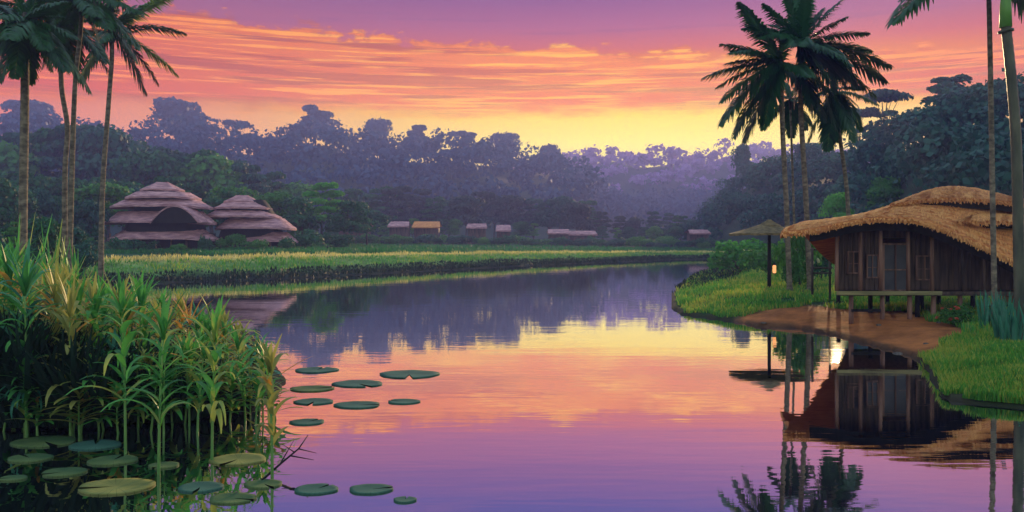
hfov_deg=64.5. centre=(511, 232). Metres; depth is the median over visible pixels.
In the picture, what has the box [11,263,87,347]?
marsh plant
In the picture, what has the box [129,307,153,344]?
marsh plant
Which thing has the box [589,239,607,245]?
hedge bush
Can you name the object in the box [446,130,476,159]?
ridge tree
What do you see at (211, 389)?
stalk plant
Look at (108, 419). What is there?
marsh plant
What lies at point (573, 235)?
hut
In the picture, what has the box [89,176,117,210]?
broadleaf tree
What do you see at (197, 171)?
broadleaf tree
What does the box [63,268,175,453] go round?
stalk plant
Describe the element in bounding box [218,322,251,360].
marsh plant
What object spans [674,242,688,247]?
hedge bush
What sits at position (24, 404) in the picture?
marsh plant
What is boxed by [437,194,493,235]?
wood tree
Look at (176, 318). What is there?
marsh plant
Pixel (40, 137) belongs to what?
broadleaf tree
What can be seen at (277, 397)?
marsh plant
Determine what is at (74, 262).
reed clump
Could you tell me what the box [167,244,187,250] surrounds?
bush
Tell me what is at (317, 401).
lily pad
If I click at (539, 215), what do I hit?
wood tree
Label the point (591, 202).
wood tree
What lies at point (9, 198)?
thicket tree
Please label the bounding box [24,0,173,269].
palm tree
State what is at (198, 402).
marsh plant
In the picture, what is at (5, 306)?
marsh plant
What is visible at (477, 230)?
hut
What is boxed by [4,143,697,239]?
wooded hill
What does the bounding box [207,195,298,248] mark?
tiered hut
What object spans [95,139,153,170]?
broadleaf tree
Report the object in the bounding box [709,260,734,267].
bush
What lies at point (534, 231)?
tree
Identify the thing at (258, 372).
marsh plant
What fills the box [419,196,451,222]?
wood tree
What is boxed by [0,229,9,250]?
young tree
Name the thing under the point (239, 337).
marsh plant
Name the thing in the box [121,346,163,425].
marsh plant
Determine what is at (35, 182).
broadleaf tree
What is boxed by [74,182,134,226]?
tree
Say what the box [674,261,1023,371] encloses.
bank grass
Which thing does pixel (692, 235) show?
hut
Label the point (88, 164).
broadleaf tree
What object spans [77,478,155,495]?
lily pad
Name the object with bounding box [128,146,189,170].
broadleaf tree
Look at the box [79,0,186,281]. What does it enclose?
palm tree
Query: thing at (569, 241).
hedge bush
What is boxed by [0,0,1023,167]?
sky
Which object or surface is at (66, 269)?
marsh plant
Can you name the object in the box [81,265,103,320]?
reed clump
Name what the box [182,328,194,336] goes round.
marsh plant
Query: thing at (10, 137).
broadleaf tree
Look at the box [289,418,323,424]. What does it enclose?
lily pad
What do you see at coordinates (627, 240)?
hedge bush
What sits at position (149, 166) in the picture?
broadleaf tree
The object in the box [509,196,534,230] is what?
wood tree
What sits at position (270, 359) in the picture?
stalk plant
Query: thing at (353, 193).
wood tree
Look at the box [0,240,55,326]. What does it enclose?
marsh plant
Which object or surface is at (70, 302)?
stalk plant
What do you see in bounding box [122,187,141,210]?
broadleaf tree
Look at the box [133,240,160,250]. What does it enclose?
bush
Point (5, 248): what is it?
marsh plant
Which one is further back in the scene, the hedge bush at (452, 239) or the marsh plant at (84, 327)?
the hedge bush at (452, 239)
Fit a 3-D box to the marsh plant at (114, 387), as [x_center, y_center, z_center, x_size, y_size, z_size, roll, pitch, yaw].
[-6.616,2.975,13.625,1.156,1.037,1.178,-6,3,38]
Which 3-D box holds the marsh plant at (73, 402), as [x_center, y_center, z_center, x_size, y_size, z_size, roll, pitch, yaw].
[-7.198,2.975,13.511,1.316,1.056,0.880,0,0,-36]
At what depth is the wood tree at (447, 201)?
200.46 m
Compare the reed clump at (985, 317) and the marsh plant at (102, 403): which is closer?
the marsh plant at (102, 403)
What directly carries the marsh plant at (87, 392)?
on the ground at (897, 331)
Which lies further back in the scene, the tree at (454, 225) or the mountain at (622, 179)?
the mountain at (622, 179)
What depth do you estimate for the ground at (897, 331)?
30.21 m
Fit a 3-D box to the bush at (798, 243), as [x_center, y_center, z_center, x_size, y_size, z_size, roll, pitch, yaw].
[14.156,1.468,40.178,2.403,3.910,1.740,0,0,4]
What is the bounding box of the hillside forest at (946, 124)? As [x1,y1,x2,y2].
[680,68,1023,238]
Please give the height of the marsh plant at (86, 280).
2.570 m
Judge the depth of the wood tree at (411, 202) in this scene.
192.22 m
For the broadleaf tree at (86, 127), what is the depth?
156.78 m
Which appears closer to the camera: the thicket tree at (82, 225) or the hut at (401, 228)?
the thicket tree at (82, 225)
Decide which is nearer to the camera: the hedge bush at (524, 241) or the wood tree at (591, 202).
the hedge bush at (524, 241)
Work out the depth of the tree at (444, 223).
170.48 m
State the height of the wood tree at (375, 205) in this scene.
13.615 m
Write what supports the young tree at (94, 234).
on the ground at (897, 331)
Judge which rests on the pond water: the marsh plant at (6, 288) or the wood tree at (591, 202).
the marsh plant at (6, 288)
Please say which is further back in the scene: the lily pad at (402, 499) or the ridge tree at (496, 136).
the ridge tree at (496, 136)
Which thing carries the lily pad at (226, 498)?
on the pond water
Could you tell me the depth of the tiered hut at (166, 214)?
81.56 m
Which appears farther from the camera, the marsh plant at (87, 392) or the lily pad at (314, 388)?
the lily pad at (314, 388)
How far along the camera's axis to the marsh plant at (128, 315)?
14.51 m
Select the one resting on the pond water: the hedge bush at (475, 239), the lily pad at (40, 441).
the lily pad at (40, 441)
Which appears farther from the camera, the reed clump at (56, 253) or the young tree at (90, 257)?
the young tree at (90, 257)
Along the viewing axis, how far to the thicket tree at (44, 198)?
87.07 m
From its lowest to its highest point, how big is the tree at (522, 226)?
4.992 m
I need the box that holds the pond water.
[0,259,1023,511]
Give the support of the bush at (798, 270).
on the ground at (897, 331)
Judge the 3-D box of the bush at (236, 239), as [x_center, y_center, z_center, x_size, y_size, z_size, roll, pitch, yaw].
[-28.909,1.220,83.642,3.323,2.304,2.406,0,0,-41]
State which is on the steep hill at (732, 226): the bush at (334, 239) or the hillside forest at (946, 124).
the hillside forest at (946, 124)
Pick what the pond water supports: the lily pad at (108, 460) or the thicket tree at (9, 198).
the lily pad at (108, 460)
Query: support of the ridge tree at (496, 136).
on the wooded hill at (347, 184)
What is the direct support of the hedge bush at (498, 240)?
on the ground at (897, 331)
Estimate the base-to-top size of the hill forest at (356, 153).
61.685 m
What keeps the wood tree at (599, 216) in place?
on the ground at (897, 331)
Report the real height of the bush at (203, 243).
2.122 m
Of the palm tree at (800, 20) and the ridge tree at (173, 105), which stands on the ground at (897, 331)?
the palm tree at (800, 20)
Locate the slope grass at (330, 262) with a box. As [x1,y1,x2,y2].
[86,251,755,279]
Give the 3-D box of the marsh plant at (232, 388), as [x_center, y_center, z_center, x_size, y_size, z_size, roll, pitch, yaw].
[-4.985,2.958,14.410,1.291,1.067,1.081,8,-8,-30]
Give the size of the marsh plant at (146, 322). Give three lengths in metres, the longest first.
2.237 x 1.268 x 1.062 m
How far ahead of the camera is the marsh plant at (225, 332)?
15.71 m
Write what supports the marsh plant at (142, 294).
on the ground at (897, 331)
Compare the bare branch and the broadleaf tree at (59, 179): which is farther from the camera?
the broadleaf tree at (59, 179)
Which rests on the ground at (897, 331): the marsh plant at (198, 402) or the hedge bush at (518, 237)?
the hedge bush at (518, 237)
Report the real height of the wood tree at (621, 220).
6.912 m
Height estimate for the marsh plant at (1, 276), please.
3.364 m
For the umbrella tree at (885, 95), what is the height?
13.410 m
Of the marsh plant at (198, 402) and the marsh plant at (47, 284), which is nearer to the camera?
the marsh plant at (198, 402)
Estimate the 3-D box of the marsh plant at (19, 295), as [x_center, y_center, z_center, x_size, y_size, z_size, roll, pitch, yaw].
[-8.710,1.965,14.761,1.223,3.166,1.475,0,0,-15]
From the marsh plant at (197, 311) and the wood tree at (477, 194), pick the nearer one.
the marsh plant at (197, 311)
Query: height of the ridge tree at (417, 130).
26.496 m
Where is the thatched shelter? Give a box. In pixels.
[729,219,800,286]
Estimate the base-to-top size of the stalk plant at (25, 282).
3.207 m
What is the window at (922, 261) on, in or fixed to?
in the thatched hut at (934, 244)
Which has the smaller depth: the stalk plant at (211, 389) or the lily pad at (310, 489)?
the lily pad at (310, 489)
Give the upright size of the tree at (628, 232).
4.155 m
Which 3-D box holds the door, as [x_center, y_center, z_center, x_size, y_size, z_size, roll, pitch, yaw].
[13.408,1.218,28.332,0.937,1.699,0.085,0,0,0]
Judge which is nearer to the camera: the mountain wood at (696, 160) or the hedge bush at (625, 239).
the hedge bush at (625, 239)
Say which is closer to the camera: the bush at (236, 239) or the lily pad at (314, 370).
the lily pad at (314, 370)
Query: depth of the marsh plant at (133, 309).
15.56 m
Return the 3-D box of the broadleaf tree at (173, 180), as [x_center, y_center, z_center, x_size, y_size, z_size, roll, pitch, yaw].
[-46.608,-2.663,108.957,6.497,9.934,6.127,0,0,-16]
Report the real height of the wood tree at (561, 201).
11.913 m
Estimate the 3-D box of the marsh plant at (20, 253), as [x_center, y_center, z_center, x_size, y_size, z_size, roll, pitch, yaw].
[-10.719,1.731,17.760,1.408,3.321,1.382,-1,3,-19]
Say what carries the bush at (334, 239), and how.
on the ground at (897, 331)
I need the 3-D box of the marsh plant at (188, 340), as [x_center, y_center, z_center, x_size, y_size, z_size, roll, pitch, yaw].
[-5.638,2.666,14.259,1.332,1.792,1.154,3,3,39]
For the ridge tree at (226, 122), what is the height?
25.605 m
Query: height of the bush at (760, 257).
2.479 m
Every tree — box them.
[0,0,91,257]
[0,0,111,264]
[0,99,55,122]
[0,131,44,156]
[0,140,47,233]
[0,172,60,192]
[0,177,18,225]
[0,185,41,245]
[0,223,17,241]
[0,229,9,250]
[1,221,32,246]
[9,218,42,265]
[13,127,69,184]
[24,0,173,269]
[27,216,61,264]
[30,188,60,224]
[32,124,94,185]
[41,176,80,194]
[48,195,74,221]
[51,179,124,226]
[56,124,97,184]
[56,208,93,237]
[59,226,92,266]
[68,124,146,241]
[73,242,104,275]
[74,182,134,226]
[74,198,110,237]
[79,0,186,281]
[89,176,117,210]
[89,227,108,249]
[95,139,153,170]
[109,150,183,186]
[110,180,143,229]
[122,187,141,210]
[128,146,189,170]
[145,176,180,186]
[149,96,215,142]
[167,153,249,232]
[176,148,228,191]
[176,182,208,211]
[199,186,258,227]
[199,192,220,227]
[202,190,238,225]
[222,119,252,148]
[222,162,273,198]
[234,159,257,185]
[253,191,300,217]
[255,171,286,213]
[271,180,321,233]
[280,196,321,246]
[288,104,337,144]
[298,182,346,244]
[322,196,352,223]
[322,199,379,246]
[331,188,365,216]
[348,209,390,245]
[356,192,385,208]
[361,117,393,157]
[361,186,404,236]
[373,188,412,220]
[377,220,388,235]
[394,186,424,220]
[405,125,430,159]
[407,188,434,220]
[409,218,418,236]
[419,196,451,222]
[431,200,461,236]
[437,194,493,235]
[440,219,450,240]
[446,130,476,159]
[447,219,462,235]
[471,191,494,221]
[474,192,511,238]
[487,131,520,159]
[489,195,529,225]
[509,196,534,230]
[510,221,533,237]
[519,198,544,238]
[525,223,539,238]
[531,202,564,228]
[537,143,562,172]
[540,195,575,228]
[558,202,596,230]
[573,200,602,226]
[590,211,612,230]
[596,226,609,239]
[608,215,629,232]
[612,227,621,237]
[617,227,636,238]
[623,216,646,232]
[645,211,663,229]
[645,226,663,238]
[659,212,675,228]
[668,215,692,239]
[700,1,843,290]
[730,143,753,189]
[741,0,892,291]
[770,81,821,223]
[787,142,821,160]
[804,74,879,215]
[817,192,854,217]
[849,106,868,147]
[861,88,914,119]
[865,175,903,208]
[884,0,1023,316]
[920,73,972,102]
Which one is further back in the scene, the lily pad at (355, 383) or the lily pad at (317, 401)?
the lily pad at (355, 383)
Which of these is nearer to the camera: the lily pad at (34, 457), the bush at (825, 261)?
the lily pad at (34, 457)
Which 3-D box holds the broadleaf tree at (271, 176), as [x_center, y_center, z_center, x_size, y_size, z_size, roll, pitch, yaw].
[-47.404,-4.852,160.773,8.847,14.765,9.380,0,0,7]
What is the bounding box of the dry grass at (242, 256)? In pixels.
[104,249,724,261]
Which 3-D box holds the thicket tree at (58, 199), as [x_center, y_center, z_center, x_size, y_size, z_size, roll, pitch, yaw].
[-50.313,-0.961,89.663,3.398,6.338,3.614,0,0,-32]
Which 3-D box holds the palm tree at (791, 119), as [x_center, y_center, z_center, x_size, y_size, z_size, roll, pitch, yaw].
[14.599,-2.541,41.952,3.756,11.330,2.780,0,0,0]
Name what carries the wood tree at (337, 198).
on the ground at (897, 331)
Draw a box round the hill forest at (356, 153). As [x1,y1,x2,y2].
[0,105,726,222]
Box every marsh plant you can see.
[0,237,39,312]
[0,238,59,428]
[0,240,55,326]
[0,241,42,301]
[0,247,20,311]
[0,249,51,320]
[0,264,19,316]
[0,269,41,316]
[0,281,21,320]
[0,349,61,435]
[1,254,65,323]
[2,412,9,431]
[3,252,45,316]
[7,383,53,435]
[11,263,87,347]
[16,259,75,325]
[23,247,65,307]
[26,275,75,325]
[32,253,61,293]
[35,383,113,434]
[43,264,112,322]
[45,276,106,346]
[45,354,123,433]
[50,352,108,432]
[52,261,97,311]
[54,392,123,430]
[58,382,112,429]
[60,306,104,335]
[62,271,105,324]
[73,272,117,340]
[75,283,141,360]
[80,274,116,339]
[81,376,148,433]
[85,326,142,424]
[92,282,156,358]
[97,275,179,372]
[98,296,114,340]
[99,273,138,343]
[100,346,154,426]
[102,290,150,341]
[103,281,114,331]
[104,329,154,423]
[105,270,162,346]
[106,305,115,327]
[109,368,190,432]
[111,327,154,362]
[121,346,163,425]
[128,304,173,353]
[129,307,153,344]
[134,361,193,425]
[140,338,203,433]
[144,341,195,407]
[145,297,175,350]
[146,290,173,329]
[148,286,184,339]
[149,292,209,358]
[150,304,187,348]
[155,332,218,425]
[167,332,242,432]
[168,334,225,424]
[169,295,189,341]
[170,307,206,362]
[178,318,218,357]
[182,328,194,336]
[182,359,245,406]
[183,301,205,342]
[191,327,212,370]
[193,315,220,370]
[200,385,261,420]
[203,304,214,316]
[205,306,253,370]
[205,369,261,422]
[207,315,255,381]
[211,321,260,420]
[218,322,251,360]
[224,327,252,371]
[227,335,279,412]
[230,320,260,364]
[230,346,259,380]
[237,340,291,425]
[237,349,296,421]
[243,334,288,411]
[246,329,285,375]
[246,380,301,419]
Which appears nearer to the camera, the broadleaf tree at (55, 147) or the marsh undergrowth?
the marsh undergrowth
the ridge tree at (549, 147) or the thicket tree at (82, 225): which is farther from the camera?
the ridge tree at (549, 147)
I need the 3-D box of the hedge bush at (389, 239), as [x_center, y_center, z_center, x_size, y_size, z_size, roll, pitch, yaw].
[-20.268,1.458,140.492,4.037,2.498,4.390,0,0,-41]
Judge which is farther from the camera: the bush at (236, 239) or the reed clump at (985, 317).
the bush at (236, 239)
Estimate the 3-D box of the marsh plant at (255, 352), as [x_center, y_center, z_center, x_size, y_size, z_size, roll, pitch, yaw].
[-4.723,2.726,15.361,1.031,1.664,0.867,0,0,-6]
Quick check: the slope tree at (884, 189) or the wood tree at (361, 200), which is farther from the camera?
the wood tree at (361, 200)
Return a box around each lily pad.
[0,475,27,481]
[8,453,53,462]
[10,435,75,447]
[41,467,87,476]
[68,439,121,449]
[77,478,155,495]
[87,454,137,465]
[148,461,178,468]
[178,481,223,492]
[209,453,265,465]
[209,492,256,504]
[244,479,281,488]
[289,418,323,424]
[290,385,334,391]
[293,398,332,404]
[294,483,338,494]
[295,367,338,372]
[331,380,381,387]
[333,401,379,408]
[349,484,392,494]
[380,370,439,378]
[388,399,420,403]
[394,496,416,502]
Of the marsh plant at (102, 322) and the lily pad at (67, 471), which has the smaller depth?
the lily pad at (67, 471)
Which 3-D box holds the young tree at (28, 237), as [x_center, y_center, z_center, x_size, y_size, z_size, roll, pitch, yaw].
[-30.140,0.899,50.939,2.561,3.598,2.475,0,0,18]
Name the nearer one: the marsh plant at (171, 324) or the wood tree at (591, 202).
the marsh plant at (171, 324)
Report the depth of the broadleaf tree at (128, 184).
112.49 m
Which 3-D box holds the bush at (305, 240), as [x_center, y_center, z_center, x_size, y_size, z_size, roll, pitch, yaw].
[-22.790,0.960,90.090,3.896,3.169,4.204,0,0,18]
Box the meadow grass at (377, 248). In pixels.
[97,242,715,254]
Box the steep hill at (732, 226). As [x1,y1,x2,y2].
[709,126,1023,252]
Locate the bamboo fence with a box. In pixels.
[810,247,831,300]
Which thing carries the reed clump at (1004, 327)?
on the ground at (897, 331)
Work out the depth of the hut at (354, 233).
156.50 m
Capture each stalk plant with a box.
[0,259,63,434]
[35,273,95,433]
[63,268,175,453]
[102,290,214,474]
[177,294,264,459]
[246,334,296,478]
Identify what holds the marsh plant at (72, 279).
on the ground at (897, 331)
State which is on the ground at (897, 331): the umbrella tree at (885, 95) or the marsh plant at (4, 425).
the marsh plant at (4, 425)
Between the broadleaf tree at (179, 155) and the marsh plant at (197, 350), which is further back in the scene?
the broadleaf tree at (179, 155)
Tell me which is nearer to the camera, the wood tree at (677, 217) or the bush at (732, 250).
the bush at (732, 250)
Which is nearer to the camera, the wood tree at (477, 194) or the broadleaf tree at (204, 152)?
the broadleaf tree at (204, 152)
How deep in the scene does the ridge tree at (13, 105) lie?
403.86 m
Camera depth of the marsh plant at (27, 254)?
14.08 m
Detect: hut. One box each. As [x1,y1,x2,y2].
[104,182,218,249]
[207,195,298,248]
[339,223,372,242]
[387,221,411,243]
[412,221,441,243]
[466,224,486,243]
[496,225,510,243]
[547,229,569,245]
[569,231,597,245]
[685,230,710,247]
[780,186,1013,323]
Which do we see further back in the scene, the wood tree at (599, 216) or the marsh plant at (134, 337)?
the wood tree at (599, 216)
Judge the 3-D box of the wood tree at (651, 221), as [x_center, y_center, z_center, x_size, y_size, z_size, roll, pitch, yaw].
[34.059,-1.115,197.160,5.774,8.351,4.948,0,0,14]
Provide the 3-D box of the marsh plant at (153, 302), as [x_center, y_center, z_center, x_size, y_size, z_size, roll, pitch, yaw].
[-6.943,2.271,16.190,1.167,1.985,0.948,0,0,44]
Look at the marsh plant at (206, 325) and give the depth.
15.73 m
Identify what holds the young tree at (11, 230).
on the ground at (897, 331)
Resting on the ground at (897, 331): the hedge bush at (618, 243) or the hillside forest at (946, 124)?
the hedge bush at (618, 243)
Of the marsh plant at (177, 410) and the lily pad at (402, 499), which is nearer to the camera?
the lily pad at (402, 499)
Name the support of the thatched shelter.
on the ground at (897, 331)
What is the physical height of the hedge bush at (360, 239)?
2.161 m
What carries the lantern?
hanging from the thatched shelter
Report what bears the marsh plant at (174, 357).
in the pond water
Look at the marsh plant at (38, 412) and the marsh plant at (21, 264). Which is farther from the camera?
the marsh plant at (21, 264)
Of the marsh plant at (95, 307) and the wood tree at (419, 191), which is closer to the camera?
the marsh plant at (95, 307)
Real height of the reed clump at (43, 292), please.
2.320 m
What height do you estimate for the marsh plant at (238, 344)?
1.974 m
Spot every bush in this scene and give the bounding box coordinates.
[78,237,97,249]
[108,236,142,249]
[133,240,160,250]
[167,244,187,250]
[197,235,214,249]
[214,233,246,248]
[242,239,268,248]
[277,237,295,248]
[287,228,324,247]
[320,231,354,247]
[352,234,373,242]
[361,233,380,243]
[384,234,399,242]
[393,235,414,244]
[416,234,438,243]
[432,238,443,243]
[439,234,456,244]
[445,236,461,243]
[457,235,467,244]
[459,235,476,242]
[473,236,481,243]
[477,237,490,243]
[487,238,503,244]
[490,235,512,243]
[503,234,517,243]
[509,235,530,244]
[518,237,542,245]
[529,242,541,245]
[553,236,565,244]
[563,238,575,244]
[573,237,594,245]
[574,241,585,245]
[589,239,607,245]
[597,242,613,246]
[606,239,626,246]
[609,238,630,242]
[625,236,645,245]
[629,236,654,246]
[643,242,669,247]
[654,236,675,245]
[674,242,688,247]
[678,240,696,246]
[694,237,714,245]
[706,238,767,272]
[708,239,727,247]
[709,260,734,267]
[738,244,792,272]
[772,236,821,284]
[814,250,832,278]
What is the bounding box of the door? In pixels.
[883,243,905,290]
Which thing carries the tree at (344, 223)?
on the ground at (897, 331)
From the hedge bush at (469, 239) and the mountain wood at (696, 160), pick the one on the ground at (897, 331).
the hedge bush at (469, 239)
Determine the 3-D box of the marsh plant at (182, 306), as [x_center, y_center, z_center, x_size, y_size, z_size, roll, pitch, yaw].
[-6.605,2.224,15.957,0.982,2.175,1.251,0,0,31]
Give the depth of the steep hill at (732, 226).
143.04 m
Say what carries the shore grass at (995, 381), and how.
on the ground at (897, 331)
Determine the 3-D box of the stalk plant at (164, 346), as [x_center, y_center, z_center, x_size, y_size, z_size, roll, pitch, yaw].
[-4.983,2.219,11.422,0.964,2.862,1.607,0,0,49]
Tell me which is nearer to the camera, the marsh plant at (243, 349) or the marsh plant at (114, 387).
the marsh plant at (114, 387)
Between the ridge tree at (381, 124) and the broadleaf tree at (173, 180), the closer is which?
the broadleaf tree at (173, 180)
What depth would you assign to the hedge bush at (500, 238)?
143.07 m
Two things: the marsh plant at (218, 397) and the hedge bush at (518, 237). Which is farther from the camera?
the hedge bush at (518, 237)
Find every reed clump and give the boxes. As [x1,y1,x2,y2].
[0,216,62,302]
[23,274,62,313]
[38,234,97,313]
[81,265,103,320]
[961,319,994,333]
[976,289,1013,327]
[986,298,1023,341]
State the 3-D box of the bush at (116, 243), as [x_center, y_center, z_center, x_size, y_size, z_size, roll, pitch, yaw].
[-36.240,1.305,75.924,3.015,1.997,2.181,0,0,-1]
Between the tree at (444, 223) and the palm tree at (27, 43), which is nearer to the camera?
the palm tree at (27, 43)
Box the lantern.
[771,261,775,273]
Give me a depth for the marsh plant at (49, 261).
20.80 m
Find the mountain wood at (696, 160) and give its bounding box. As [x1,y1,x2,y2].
[513,137,869,192]
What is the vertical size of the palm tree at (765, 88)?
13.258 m
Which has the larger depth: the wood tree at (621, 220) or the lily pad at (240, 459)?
the wood tree at (621, 220)
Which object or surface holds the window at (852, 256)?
in the thatched hut at (934, 244)
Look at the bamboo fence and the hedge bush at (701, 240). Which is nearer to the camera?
the bamboo fence
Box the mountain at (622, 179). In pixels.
[548,160,761,211]
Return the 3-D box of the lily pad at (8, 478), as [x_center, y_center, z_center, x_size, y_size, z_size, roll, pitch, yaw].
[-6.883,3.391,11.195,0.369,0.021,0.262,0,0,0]
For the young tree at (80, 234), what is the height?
3.758 m
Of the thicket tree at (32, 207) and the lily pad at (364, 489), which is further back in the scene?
the thicket tree at (32, 207)
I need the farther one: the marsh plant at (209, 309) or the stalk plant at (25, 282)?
the marsh plant at (209, 309)
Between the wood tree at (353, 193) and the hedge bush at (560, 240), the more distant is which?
the wood tree at (353, 193)
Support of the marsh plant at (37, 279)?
on the ground at (897, 331)
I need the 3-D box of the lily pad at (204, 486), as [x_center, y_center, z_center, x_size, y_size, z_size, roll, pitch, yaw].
[-4.136,3.391,10.803,0.590,0.022,0.454,0,0,0]
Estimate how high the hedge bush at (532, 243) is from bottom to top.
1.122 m
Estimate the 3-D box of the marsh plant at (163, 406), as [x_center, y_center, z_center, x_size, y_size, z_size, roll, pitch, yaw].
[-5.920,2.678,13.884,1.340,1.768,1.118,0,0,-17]
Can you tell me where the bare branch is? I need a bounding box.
[261,435,314,479]
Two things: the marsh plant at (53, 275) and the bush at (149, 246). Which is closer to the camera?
the marsh plant at (53, 275)
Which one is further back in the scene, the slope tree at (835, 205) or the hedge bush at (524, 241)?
the hedge bush at (524, 241)
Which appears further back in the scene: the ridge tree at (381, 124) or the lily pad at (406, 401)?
the ridge tree at (381, 124)
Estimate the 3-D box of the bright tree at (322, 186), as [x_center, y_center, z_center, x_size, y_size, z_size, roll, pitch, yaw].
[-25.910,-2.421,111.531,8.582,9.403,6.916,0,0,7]
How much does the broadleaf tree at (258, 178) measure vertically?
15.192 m
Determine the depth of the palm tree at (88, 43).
30.91 m
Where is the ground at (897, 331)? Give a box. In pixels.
[0,238,1023,430]
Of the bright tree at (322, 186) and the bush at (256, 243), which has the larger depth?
the bright tree at (322, 186)
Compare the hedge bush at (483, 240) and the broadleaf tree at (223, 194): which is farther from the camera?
the hedge bush at (483, 240)
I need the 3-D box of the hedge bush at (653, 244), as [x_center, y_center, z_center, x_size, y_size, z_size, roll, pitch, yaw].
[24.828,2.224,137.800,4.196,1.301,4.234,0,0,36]
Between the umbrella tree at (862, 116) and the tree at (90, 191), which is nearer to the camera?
the tree at (90, 191)
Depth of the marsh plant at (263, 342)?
16.70 m
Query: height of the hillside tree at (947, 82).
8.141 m
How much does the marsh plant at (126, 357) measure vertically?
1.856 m
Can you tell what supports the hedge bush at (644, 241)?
on the ground at (897, 331)
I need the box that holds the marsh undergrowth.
[0,301,266,427]
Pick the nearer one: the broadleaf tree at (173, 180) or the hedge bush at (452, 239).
the broadleaf tree at (173, 180)
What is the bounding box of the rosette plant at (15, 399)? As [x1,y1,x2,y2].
[0,385,41,431]
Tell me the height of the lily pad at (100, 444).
0.023 m
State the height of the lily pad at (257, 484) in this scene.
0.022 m
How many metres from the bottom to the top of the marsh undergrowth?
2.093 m
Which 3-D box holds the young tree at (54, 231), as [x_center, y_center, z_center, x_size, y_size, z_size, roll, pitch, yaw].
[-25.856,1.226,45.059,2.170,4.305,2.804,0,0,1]
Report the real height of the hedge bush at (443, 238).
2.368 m
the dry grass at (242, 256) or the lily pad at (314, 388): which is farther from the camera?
the dry grass at (242, 256)
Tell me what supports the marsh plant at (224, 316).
in the pond water
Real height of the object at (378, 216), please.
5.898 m
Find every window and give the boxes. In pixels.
[847,251,858,273]
[866,255,878,277]
[916,255,929,279]
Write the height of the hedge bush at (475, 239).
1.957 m
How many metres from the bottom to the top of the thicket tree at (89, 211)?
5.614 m
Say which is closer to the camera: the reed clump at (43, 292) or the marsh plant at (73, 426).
the marsh plant at (73, 426)
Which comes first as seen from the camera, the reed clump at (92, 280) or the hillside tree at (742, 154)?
the reed clump at (92, 280)
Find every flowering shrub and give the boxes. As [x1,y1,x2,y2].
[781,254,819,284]
[935,303,975,323]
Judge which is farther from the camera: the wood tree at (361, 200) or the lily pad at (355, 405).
the wood tree at (361, 200)
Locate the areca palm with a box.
[998,0,1023,339]
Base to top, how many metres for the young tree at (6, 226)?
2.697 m
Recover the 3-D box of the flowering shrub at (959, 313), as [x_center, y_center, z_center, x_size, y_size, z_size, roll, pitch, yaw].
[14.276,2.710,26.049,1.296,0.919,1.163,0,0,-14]
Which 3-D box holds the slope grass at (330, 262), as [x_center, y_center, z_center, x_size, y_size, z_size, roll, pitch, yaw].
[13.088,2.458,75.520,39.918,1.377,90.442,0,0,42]
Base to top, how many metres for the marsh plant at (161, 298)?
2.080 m
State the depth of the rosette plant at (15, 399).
13.48 m
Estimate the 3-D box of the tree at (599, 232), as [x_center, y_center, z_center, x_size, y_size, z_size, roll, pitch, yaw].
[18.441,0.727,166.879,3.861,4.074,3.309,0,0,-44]
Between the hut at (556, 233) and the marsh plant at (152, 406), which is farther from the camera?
the hut at (556, 233)
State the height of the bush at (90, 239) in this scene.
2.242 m
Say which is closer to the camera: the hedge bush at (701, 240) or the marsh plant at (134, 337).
the marsh plant at (134, 337)
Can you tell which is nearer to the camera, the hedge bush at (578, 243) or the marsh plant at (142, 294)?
the marsh plant at (142, 294)
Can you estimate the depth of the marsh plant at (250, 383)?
15.26 m
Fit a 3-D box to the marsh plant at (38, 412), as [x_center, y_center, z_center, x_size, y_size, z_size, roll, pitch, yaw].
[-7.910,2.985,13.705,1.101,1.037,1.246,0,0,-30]
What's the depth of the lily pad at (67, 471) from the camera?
11.47 m
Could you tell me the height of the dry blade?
0.587 m
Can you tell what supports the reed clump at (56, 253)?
on the ground at (897, 331)
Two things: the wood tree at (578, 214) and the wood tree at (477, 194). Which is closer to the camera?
the wood tree at (578, 214)
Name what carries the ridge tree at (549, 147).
on the wooded hill at (347, 184)
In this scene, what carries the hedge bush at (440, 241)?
on the ground at (897, 331)
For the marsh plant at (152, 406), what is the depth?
13.78 m
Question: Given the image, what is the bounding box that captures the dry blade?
[173,294,213,324]
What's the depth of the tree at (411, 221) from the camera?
166.43 m
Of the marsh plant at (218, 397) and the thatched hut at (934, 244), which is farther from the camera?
the thatched hut at (934, 244)
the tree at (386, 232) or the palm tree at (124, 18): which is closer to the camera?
the palm tree at (124, 18)
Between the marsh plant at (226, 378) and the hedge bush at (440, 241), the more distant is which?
the hedge bush at (440, 241)
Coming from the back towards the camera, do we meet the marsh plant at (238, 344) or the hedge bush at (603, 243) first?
the hedge bush at (603, 243)
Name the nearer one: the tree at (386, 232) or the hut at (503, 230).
the hut at (503, 230)
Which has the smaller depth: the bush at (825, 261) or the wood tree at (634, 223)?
the bush at (825, 261)
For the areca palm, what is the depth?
21.40 m
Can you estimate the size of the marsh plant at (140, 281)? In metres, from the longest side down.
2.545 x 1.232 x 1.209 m
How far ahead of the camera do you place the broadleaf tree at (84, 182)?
103.55 m
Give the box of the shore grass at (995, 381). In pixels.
[917,330,1023,403]
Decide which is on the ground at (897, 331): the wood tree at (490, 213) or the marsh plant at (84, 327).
the wood tree at (490, 213)
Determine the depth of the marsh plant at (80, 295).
14.62 m
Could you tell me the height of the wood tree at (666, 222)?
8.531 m
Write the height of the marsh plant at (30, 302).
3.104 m
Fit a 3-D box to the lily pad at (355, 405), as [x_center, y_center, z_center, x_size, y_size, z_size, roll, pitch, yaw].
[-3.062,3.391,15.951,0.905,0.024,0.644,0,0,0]

